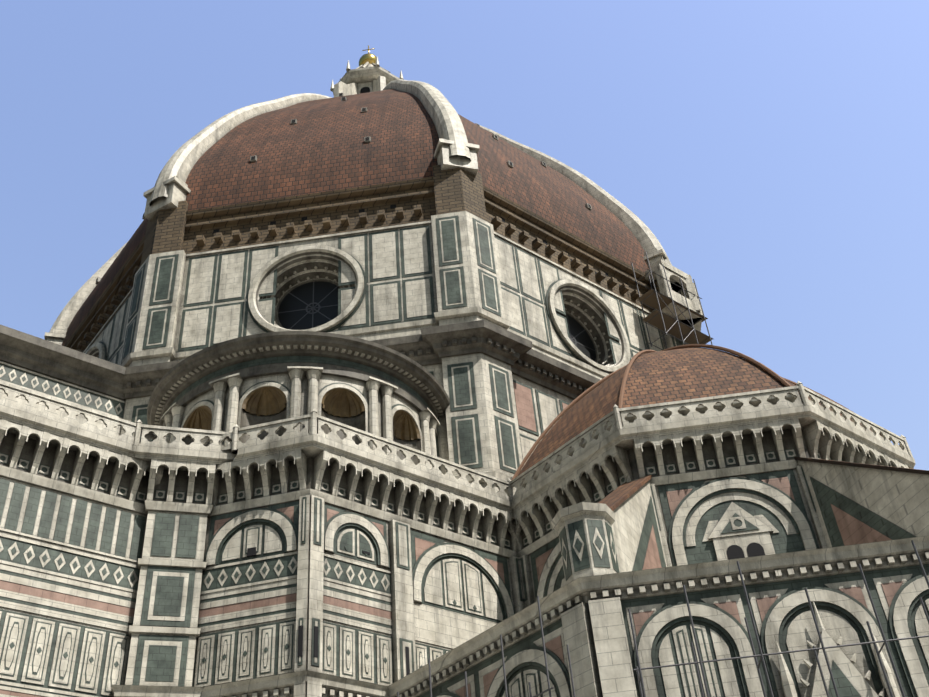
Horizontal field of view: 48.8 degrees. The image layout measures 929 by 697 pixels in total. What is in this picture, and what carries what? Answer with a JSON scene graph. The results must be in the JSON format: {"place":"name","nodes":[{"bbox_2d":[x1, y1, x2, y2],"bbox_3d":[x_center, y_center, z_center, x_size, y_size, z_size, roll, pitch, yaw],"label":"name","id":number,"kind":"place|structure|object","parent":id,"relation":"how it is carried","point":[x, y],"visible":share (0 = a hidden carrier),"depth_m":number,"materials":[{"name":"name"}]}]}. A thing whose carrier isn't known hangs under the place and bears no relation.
{"place":"outdoors","nodes":[
{"label":"outdoors","id":0,"kind":"place"},
{"bbox_2d":[0,0,928,470],"label":"sky","id":1,"kind":"structure","parent":0,"point":[776,152],"materials":[{"name":"blue"}]},
{"bbox_2d":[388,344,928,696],"bbox_3d":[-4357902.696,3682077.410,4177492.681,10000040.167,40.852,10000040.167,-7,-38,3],"label":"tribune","id":2,"kind":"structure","parent":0,"point":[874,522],"depth_m":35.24,"materials":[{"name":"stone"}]},
{"bbox_2d":[518,348,928,510],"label":"half-dome roof","id":3,"kind":"structure","parent":2,"relation":"on","point":[672,375],"depth_m":52.75,"materials":[{"name":"tile"}]},
{"label":"ground","id":4,"kind":"structure","parent":0,"visible":0},
{"bbox_2d":[0,324,915,696],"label":"walls","id":5,"kind":"structure","parent":4,"relation":"on","point":[304,562],"depth_m":45.96,"materials":[{"name":"stone"}]},
{"bbox_2d":[147,331,449,469],"bbox_3d":[-9.674,3.931,54.221,17.400,9.500,8.700,-7,-38,3],"label":"exedra","id":6,"kind":"object","parent":5,"relation":"on","point":[227,385],"visible":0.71,"depth_m":52.71,"materials":[{"name":"stone"}]},
{"bbox_2d":[64,165,685,492],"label":"drum","id":7,"kind":"object","parent":5,"relation":"on","point":[514,329],"visible":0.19,"depth_m":67.00,"materials":[{"name":"stone"}]},
{"bbox_2d":[62,89,648,345],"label":"dome tiles","id":8,"kind":"object","parent":7,"relation":"on","point":[321,145],"visible":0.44,"depth_m":76.88,"materials":[{"name":"brown tile"}]},
{"bbox_2d":[95,93,591,284],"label":"roof vents","id":9,"kind":"object","parent":8,"relation":"on","point":[367,140],"visible":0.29,"depth_m":82.33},
{"bbox_2d":[44,79,671,344],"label":"dome ribs","id":10,"kind":"object","parent":7,"relation":"on","point":[453,150],"visible":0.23,"depth_m":82.05,"materials":[{"name":"white stone"}]},
{"bbox_2d":[330,57,403,96],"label":"lantern","id":11,"kind":"object","parent":10,"relation":"on","point":[366,77],"visible":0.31,"depth_m":114.10,"materials":[{"name":"stone"}]},
{"bbox_2d":[359,45,378,65],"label":"ball","id":12,"kind":"object","parent":11,"relation":"attached to","point":[370,58],"visible":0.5,"depth_m":120.22,"materials":[{"name":"metal"}]},
{"bbox_2d":[397,252,928,696],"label":"scaffolding","id":13,"kind":"object","parent":4,"relation":"on","point":[677,311],"visible":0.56,"depth_m":74.20,"materials":[{"name":"metal"}]}
]}

